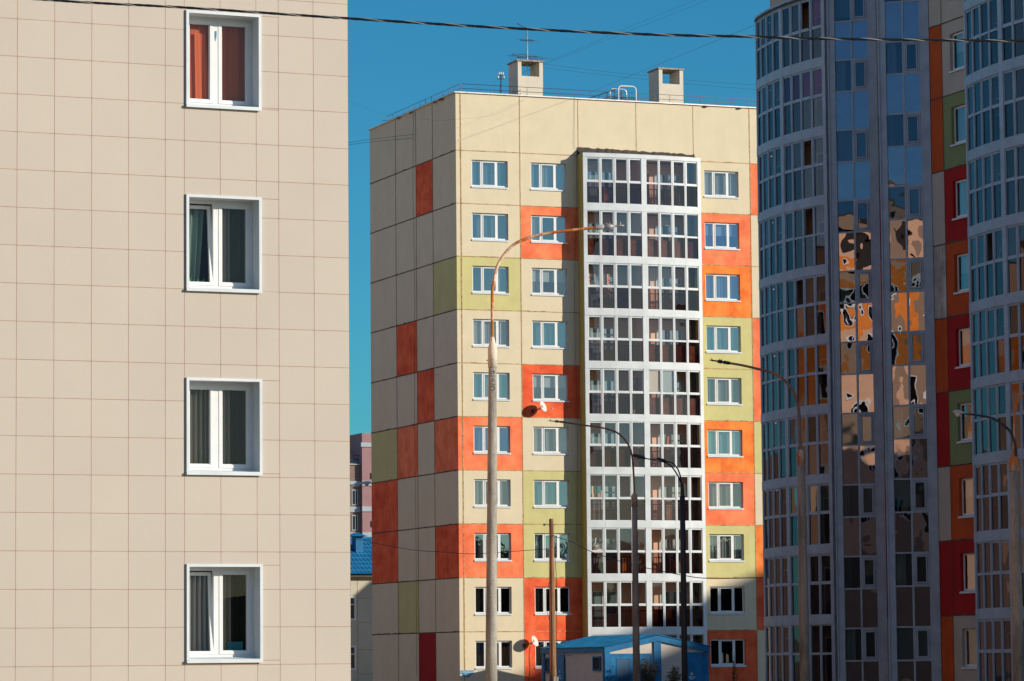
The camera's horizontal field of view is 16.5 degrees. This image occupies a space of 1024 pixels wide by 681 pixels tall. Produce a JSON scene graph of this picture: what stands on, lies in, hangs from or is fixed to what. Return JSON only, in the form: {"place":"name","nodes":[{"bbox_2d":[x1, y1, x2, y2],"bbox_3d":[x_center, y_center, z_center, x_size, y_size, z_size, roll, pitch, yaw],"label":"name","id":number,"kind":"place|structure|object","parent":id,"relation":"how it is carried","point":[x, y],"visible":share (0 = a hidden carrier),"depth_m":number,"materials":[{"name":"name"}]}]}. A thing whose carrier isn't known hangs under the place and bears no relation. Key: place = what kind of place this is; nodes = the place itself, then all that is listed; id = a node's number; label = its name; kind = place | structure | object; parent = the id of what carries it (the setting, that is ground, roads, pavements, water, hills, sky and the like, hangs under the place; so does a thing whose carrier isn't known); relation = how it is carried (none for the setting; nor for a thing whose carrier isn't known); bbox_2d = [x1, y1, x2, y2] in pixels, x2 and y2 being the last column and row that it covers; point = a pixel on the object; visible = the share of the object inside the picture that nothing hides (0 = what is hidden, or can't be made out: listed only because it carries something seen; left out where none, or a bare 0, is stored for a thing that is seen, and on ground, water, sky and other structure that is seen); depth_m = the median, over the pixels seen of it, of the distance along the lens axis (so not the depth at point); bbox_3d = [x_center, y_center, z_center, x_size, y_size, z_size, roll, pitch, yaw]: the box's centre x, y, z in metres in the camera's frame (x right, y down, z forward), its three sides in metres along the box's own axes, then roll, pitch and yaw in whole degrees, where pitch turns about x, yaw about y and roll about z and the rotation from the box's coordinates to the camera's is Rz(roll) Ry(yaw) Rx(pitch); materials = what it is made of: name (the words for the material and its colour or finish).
{"place":"outdoors","nodes":[
{"label":"outdoors","id":0,"kind":"place"},
{"bbox_2d":[0,0,350,680],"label":"tiled building","id":1,"kind":"structure","parent":0,"point":[174,473],"depth_m":56.26,"materials":[{"name":"beige tile"},{"name":"white plastic"},{"name":"glass"}]},
{"bbox_2d":[186,10,261,110],"bbox_3d":[-4.729,-4.499,57.107,1.385,1.725,0.533,1,-6,-21],"label":"window","id":2,"kind":"structure","parent":1,"relation":"in","point":[223,49],"depth_m":57.22,"materials":[{"name":"white plastic"}]},
{"bbox_2d":[186,194,261,292],"bbox_3d":[-4.716,-1.533,56.910,1.373,1.705,0.629,2,-6,-23],"label":"window","id":3,"kind":"structure","parent":1,"relation":"in","point":[234,223],"depth_m":57.02,"materials":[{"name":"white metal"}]},
{"bbox_2d":[186,377,262,475],"bbox_3d":[-4.707,1.391,56.644,1.386,1.698,0.693,1,-6,-21],"label":"window","id":4,"kind":"structure","parent":1,"relation":"in","point":[224,415],"depth_m":56.73,"materials":[{"name":"white plastic"}]},
{"bbox_2d":[186,564,262,662],"bbox_3d":[-4.678,4.348,56.375,1.382,1.712,0.690,1,-6,-21],"label":"window","id":5,"kind":"structure","parent":1,"relation":"in","point":[224,602],"depth_m":56.47,"materials":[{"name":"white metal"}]},
{"bbox_2d":[227,642,242,649],"bbox_3d":[-4.434,4.932,56.568,0.260,0.220,0.015,2,-6,-23],"label":"blue card","id":6,"kind":"object","parent":1,"relation":"in","point":[236,645],"visible":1,"depth_m":56.57,"materials":[{"name":"blue paper"}]},
{"bbox_2d":[350,433,371,536],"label":"brick building","id":7,"kind":"structure","parent":0,"point":[360,494],"depth_m":404.85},
{"bbox_2d":[352,490,357,504],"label":"window","id":8,"kind":"structure","parent":7,"relation":"in","point":[354,492],"depth_m":404.79,"materials":[{"name":"white plastic"}]},
{"bbox_2d":[352,515,357,529],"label":"window","id":9,"kind":"structure","parent":7,"relation":"in","point":[354,517],"depth_m":404.50,"materials":[{"name":"white plastic"}]},
{"bbox_2d":[350,533,372,680],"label":"house","id":10,"kind":"structure","parent":0,"point":[361,608],"depth_m":234.37,"materials":[{"name":"beige concrete"}]},
{"bbox_2d":[351,596,355,619],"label":"window","id":11,"kind":"structure","parent":10,"relation":"in","point":[353,598],"depth_m":234.22,"materials":[{"name":"white plastic"}]},
{"bbox_2d":[351,646,356,669],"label":"window","id":12,"kind":"structure","parent":10,"relation":"in","point":[353,648],"depth_m":233.93,"materials":[{"name":"white plastic"}]},
{"bbox_2d":[40,0,1023,41],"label":"twisted cable","id":13,"kind":"object","parent":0,"point":[570,31],"visible":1,"depth_m":42.50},
{"bbox_2d":[348,0,770,434],"label":"sky","id":14,"kind":"structure","parent":0,"point":[393,67],"materials":[{"name":"blue"}]},
{"bbox_2d":[592,538,597,549],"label":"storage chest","id":15,"kind":"object","parent":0,"point":[594,546],"visible":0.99,"depth_m":185.87,"materials":[{"name":"plastic"}]},
{"bbox_2d":[511,59,753,84],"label":"wire","id":16,"kind":"object","parent":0,"point":[642,75],"visible":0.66,"depth_m":197.21,"materials":[{"name":"black metal"}]},
{"bbox_2d":[543,67,744,88],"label":"wire","id":17,"kind":"object","parent":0,"point":[646,79],"visible":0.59,"depth_m":197.30,"materials":[{"name":"black metal"}]},
{"bbox_2d":[665,436,668,443],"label":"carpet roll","id":18,"kind":"object","parent":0,"point":[666,439],"visible":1,"depth_m":188.01,"materials":[{"name":"fabric"}]},
{"label":"ground","id":19,"kind":"structure","parent":0,"visible":0},
{"bbox_2d":[350,481,371,485],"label":"street lamp","id":20,"kind":"object","parent":19,"relation":"on","point":[366,483],"visible":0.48,"depth_m":150.02,"materials":[{"name":"metal"}]},
{"bbox_2d":[543,519,558,680],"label":"utility pole","id":21,"kind":"object","parent":19,"relation":"on","point":[552,645],"visible":1,"depth_m":164.44,"materials":[{"name":"grey concrete"}]},
{"bbox_2d":[356,539,542,553],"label":"wire","id":22,"kind":"object","parent":21,"relation":"attached to","point":[448,552],"visible":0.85,"depth_m":166.98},
{"bbox_2d":[553,535,763,578],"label":"wire","id":23,"kind":"object","parent":21,"relation":"attached to","point":[659,570],"visible":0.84,"depth_m":153.13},
{"bbox_2d":[485,222,623,680],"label":"street lamp","id":24,"kind":"object","parent":19,"relation":"on","point":[491,622],"visible":1,"depth_m":71.94,"materials":[{"name":"concrete"},{"name":"rusty metal"}]},
{"bbox_2d":[367,59,777,680],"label":"apartment building","id":25,"kind":"structure","parent":19,"relation":"on","point":[477,187],"depth_m":187.58,"materials":[{"name":"beige concrete"}]},
{"bbox_2d":[413,111,416,675],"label":"wire","id":26,"kind":"object","parent":25,"relation":"hanging from","point":[414,421],"visible":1,"depth_m":190.46,"materials":[{"name":"black metal"}]},
{"bbox_2d":[460,670,473,676],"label":"address sign","id":27,"kind":"object","parent":25,"relation":"attached to","point":[466,673],"visible":1,"depth_m":183.10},
{"bbox_2d":[471,160,508,188],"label":"window","id":28,"kind":"structure","parent":25,"relation":"in","point":[485,174],"depth_m":186.33,"materials":[{"name":"white plastic"}]},
{"bbox_2d":[472,213,508,241],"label":"window","id":29,"kind":"structure","parent":25,"relation":"in","point":[485,226],"depth_m":186.10,"materials":[{"name":"white plastic"}]},
{"bbox_2d":[472,266,509,294],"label":"window","id":30,"kind":"structure","parent":25,"relation":"in","point":[501,283],"depth_m":185.83,"materials":[{"name":"white plastic"}]},
{"bbox_2d":[473,319,509,347],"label":"window","id":31,"kind":"structure","parent":25,"relation":"in","point":[481,327],"depth_m":185.51,"materials":[{"name":"white plastic"}]},
{"bbox_2d":[473,372,510,400],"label":"window","id":32,"kind":"structure","parent":25,"relation":"in","point":[480,380],"depth_m":185.24,"materials":[{"name":"white plastic"}]},
{"bbox_2d":[473,426,510,453],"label":"window","id":33,"kind":"structure","parent":25,"relation":"in","point":[480,432],"depth_m":185.01,"materials":[{"name":"white plastic"}]},
{"bbox_2d":[474,479,511,507],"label":"window","id":34,"kind":"structure","parent":25,"relation":"in","point":[480,485],"depth_m":184.65,"materials":[{"name":"white plastic"}]},
{"bbox_2d":[475,533,511,561],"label":"window","id":35,"kind":"structure","parent":25,"relation":"in","point":[480,538],"depth_m":184.47,"materials":[{"name":"white plastic"}]},
{"bbox_2d":[475,587,512,614],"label":"window","id":36,"kind":"structure","parent":25,"relation":"in","point":[503,593],"depth_m":184.20,"materials":[{"name":"white plastic"}]},
{"bbox_2d":[475,641,512,669],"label":"window","id":37,"kind":"structure","parent":25,"relation":"in","point":[503,647],"depth_m":183.98,"materials":[{"name":"white plastic"}]},
{"bbox_2d":[497,72,503,93],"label":"insulator mast","id":38,"kind":"object","parent":25,"relation":"on","point":[500,74],"visible":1,"depth_m":187.81,"materials":[{"name":"white metal"}]},
{"bbox_2d":[506,23,549,75],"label":"tv antenna","id":39,"kind":"object","parent":25,"relation":"on","point":[527,40],"visible":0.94,"depth_m":189.78,"materials":[{"name":"grey metal"}]},
{"bbox_2d":[523,636,544,674],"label":"satellite dish","id":40,"kind":"object","parent":25,"relation":"attached to","point":[534,641],"visible":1,"depth_m":184.25,"materials":[{"name":"white metal"}]},
{"bbox_2d":[531,401,552,412],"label":"satellite dish","id":41,"kind":"object","parent":25,"relation":"attached to","point":[543,406],"visible":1,"depth_m":185.57,"materials":[{"name":"white metal"}]},
{"bbox_2d":[531,163,566,191],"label":"window","id":42,"kind":"structure","parent":25,"relation":"in","point":[544,176],"depth_m":187.47,"materials":[{"name":"white plastic"}]},
{"bbox_2d":[531,215,567,243],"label":"window","id":43,"kind":"structure","parent":25,"relation":"in","point":[536,221],"depth_m":187.06,"materials":[{"name":"white plastic"}]},
{"bbox_2d":[532,268,567,296],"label":"window","id":44,"kind":"structure","parent":25,"relation":"in","point":[541,275],"depth_m":186.92,"materials":[{"name":"white plastic"}]},
{"bbox_2d":[532,321,568,348],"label":"window","id":45,"kind":"structure","parent":25,"relation":"in","point":[545,334],"depth_m":186.78,"materials":[{"name":"blue glass"}]},
{"bbox_2d":[533,374,568,401],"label":"window","id":46,"kind":"structure","parent":25,"relation":"in","point":[556,381],"depth_m":186.42,"materials":[{"name":"white plastic"}]},
{"bbox_2d":[533,427,569,454],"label":"window","id":47,"kind":"structure","parent":25,"relation":"in","point":[546,440],"depth_m":186.24,"materials":[{"name":"white plastic"}]},
{"bbox_2d":[534,480,569,507],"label":"window","id":48,"kind":"structure","parent":25,"relation":"in","point":[547,493],"depth_m":186.01,"materials":[{"name":"white plastic"}]},
{"bbox_2d":[534,533,570,561],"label":"window","id":49,"kind":"structure","parent":25,"relation":"in","point":[541,540],"depth_m":185.69,"materials":[{"name":"white plastic"}]},
{"bbox_2d":[535,640,569,668],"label":"window","id":50,"kind":"structure","parent":25,"relation":"in","point":[538,664],"depth_m":184.83,"materials":[{"name":"white plastic"}]},
{"bbox_2d":[535,587,571,614],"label":"window","id":51,"kind":"structure","parent":25,"relation":"in","point":[563,593],"depth_m":185.33,"materials":[{"name":"white plastic"}]},
{"bbox_2d":[574,99,576,392],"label":"wire","id":52,"kind":"object","parent":25,"relation":"hanging from","point":[575,234],"visible":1,"depth_m":187.72,"materials":[{"name":"black metal"}]},
{"bbox_2d":[589,274,595,284],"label":"hanging cloth","id":53,"kind":"object","parent":25,"relation":"hanging from","point":[592,279],"visible":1,"depth_m":187.07,"materials":[{"name":"white fabric"}]},
{"bbox_2d":[590,486,620,496],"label":"patchwork towel","id":54,"kind":"object","parent":25,"relation":"attached to","point":[595,491],"visible":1,"depth_m":186.03,"materials":[{"name":"multicoloured fabric"}]},
{"bbox_2d":[603,274,609,284],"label":"hanging cloth","id":55,"kind":"object","parent":25,"relation":"hanging from","point":[606,279],"visible":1,"depth_m":187.35,"materials":[{"name":"white fabric"}]},
{"bbox_2d":[627,377,637,390],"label":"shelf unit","id":56,"kind":"object","parent":25,"relation":"on","point":[635,385],"visible":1,"depth_m":187.54,"materials":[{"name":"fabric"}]},
{"bbox_2d":[649,370,659,391],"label":"roller blind","id":57,"kind":"object","parent":25,"relation":"attached to","point":[654,380],"visible":1,"depth_m":187.42,"materials":[{"name":"beige fabric"}]},
{"bbox_2d":[661,225,669,234],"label":"laundry","id":58,"kind":"object","parent":25,"relation":"hanging from","point":[665,229],"visible":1,"depth_m":188.82,"materials":[{"name":"fabric"}]},
{"bbox_2d":[663,371,672,391],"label":"roller blind","id":59,"kind":"object","parent":25,"relation":"attached to","point":[667,381],"visible":1,"depth_m":187.74,"materials":[{"name":"grey fabric"}]},
{"bbox_2d":[704,171,739,198],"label":"window","id":60,"kind":"structure","parent":25,"relation":"in","point":[717,184],"depth_m":191.12,"materials":[{"name":"white plastic"}]},
{"bbox_2d":[705,222,739,249],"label":"window","id":61,"kind":"structure","parent":25,"relation":"in","point":[712,229],"depth_m":190.79,"materials":[{"name":"white plastic"}]},
{"bbox_2d":[705,274,740,301],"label":"window","id":62,"kind":"structure","parent":25,"relation":"in","point":[719,287],"depth_m":190.61,"materials":[{"name":"blue glass"}]},
{"bbox_2d":[706,326,741,353],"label":"window","id":63,"kind":"structure","parent":25,"relation":"in","point":[719,339],"depth_m":190.37,"materials":[{"name":"blue glass"}]},
{"bbox_2d":[707,378,742,405],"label":"window","id":64,"kind":"structure","parent":25,"relation":"in","point":[720,391],"depth_m":190.14,"materials":[{"name":"white plastic"}]},
{"bbox_2d":[708,430,742,457],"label":"window","id":65,"kind":"structure","parent":25,"relation":"in","point":[721,443],"depth_m":189.86,"materials":[{"name":"white plastic"}]},
{"bbox_2d":[708,482,743,509],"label":"window","id":66,"kind":"structure","parent":25,"relation":"in","point":[722,495],"depth_m":189.63,"materials":[{"name":"white plastic"}]},
{"bbox_2d":[709,534,744,561],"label":"window","id":67,"kind":"structure","parent":25,"relation":"in","point":[722,547],"depth_m":189.31,"materials":[{"name":"white plastic"}]},
{"bbox_2d":[710,587,745,614],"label":"window","id":68,"kind":"structure","parent":25,"relation":"in","point":[723,600],"depth_m":188.94,"materials":[{"name":"white plastic"}]},
{"bbox_2d":[711,639,746,666],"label":"window","id":69,"kind":"structure","parent":25,"relation":"in","point":[723,651],"depth_m":188.71,"materials":[{"name":"white plastic"}]},
{"bbox_2d":[548,420,639,680],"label":"street lamp","id":70,"kind":"object","parent":19,"relation":"on","point":[635,612],"visible":1,"depth_m":111.72,"materials":[{"name":"metal"}]},
{"bbox_2d":[539,634,710,680],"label":"transformer kiosk","id":71,"kind":"object","parent":19,"relation":"on","point":[601,658],"visible":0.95,"depth_m":174.48,"materials":[{"name":"blue metal"}]},
{"bbox_2d":[544,657,548,672],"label":"window","id":72,"kind":"structure","parent":71,"relation":"in","point":[546,660],"depth_m":180.15,"materials":[{"name":"blue glass"}]},
{"bbox_2d":[556,654,564,680],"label":"door","id":73,"kind":"structure","parent":71,"relation":"in","point":[560,670],"depth_m":178.21,"materials":[{"name":"blue metal"}]},
{"bbox_2d":[592,656,600,670],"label":"window","id":74,"kind":"structure","parent":71,"relation":"in","point":[596,660],"depth_m":173.97,"materials":[{"name":"glass"}]},
{"bbox_2d":[610,653,651,680],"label":"door","id":75,"kind":"structure","parent":71,"relation":"in","point":[621,667],"depth_m":173.29,"materials":[{"name":"blue metal"}]},
{"bbox_2d":[687,652,704,680],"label":"door","id":76,"kind":"structure","parent":71,"relation":"in","point":[696,660],"depth_m":174.74,"materials":[{"name":"blue metal"}]},
{"bbox_2d":[631,655,659,680],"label":"shrub","id":77,"kind":"object","parent":19,"relation":"on","point":[646,672],"visible":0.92,"depth_m":172.01,"materials":[{"name":"green plant"}]},
{"bbox_2d":[632,454,687,680],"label":"street lamp","id":78,"kind":"object","parent":19,"relation":"on","point":[683,592],"visible":1,"depth_m":107.73,"materials":[{"name":"grey metal"}]},
{"bbox_2d":[665,665,681,680],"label":"shrub","id":79,"kind":"object","parent":19,"relation":"on","point":[671,677],"visible":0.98,"depth_m":172.46,"materials":[{"name":"green plant"}]},
{"bbox_2d":[731,655,737,680],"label":"sapling","id":80,"kind":"object","parent":19,"relation":"on","point":[733,674],"visible":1,"depth_m":186.80,"materials":[{"name":"green plant"}]},
{"bbox_2d":[710,358,809,680],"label":"street lamp","id":81,"kind":"object","parent":19,"relation":"on","point":[804,629],"visible":1,"depth_m":97.78,"materials":[{"name":"metal"}]},
{"bbox_2d":[754,0,1023,680],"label":"apartment building","id":82,"kind":"structure","parent":19,"relation":"on","point":[890,180],"depth_m":135.38,"materials":[{"name":"painted concrete panels"},{"name":"roofing felt"},{"name":"grey metal"}]},
{"bbox_2d":[589,21,763,92],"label":"wire","id":83,"kind":"object","parent":82,"relation":"attached to","point":[672,58],"visible":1,"depth_m":166.25,"materials":[{"name":"black metal"}]},
{"bbox_2d":[949,31,963,72],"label":"window","id":84,"kind":"structure","parent":82,"relation":"in","point":[960,35],"depth_m":133.45,"materials":[{"name":"blue glass"}]},
{"bbox_2d":[950,105,965,146],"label":"window","id":85,"kind":"structure","parent":82,"relation":"in","point":[961,109],"depth_m":133.16,"materials":[{"name":"blue glass"}]},
{"bbox_2d":[952,178,966,220],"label":"window","id":86,"kind":"structure","parent":82,"relation":"in","point":[962,183],"depth_m":132.93,"materials":[{"name":"blue glass"}]},
{"bbox_2d":[953,253,968,294],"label":"window","id":87,"kind":"structure","parent":82,"relation":"in","point":[964,257],"depth_m":132.67,"materials":[{"name":"blue glass"}]},
{"bbox_2d":[955,327,970,368],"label":"window","id":88,"kind":"structure","parent":82,"relation":"in","point":[966,331],"depth_m":132.42,"materials":[{"name":"orange glass"}]},
{"bbox_2d":[956,402,971,443],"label":"window","id":89,"kind":"structure","parent":82,"relation":"in","point":[961,418],"depth_m":132.22,"materials":[{"name":"white plastic"}]},
{"bbox_2d":[958,477,973,518],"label":"window","id":90,"kind":"structure","parent":82,"relation":"in","point":[969,481],"depth_m":131.90,"materials":[{"name":"white plastic"}]},
{"bbox_2d":[959,553,974,593],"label":"window","id":91,"kind":"structure","parent":82,"relation":"in","point":[970,556],"depth_m":131.64,"materials":[{"name":"white plastic"}]},
{"bbox_2d":[961,629,976,668],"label":"window","id":92,"kind":"structure","parent":82,"relation":"in","point":[972,648],"depth_m":131.42,"materials":[{"name":"white plastic"}]},
{"bbox_2d":[953,392,1023,680],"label":"street lamp","id":93,"kind":"object","parent":19,"relation":"on","point":[1017,621],"visible":1,"depth_m":81.78,"materials":[{"name":"metal"}]}
]}

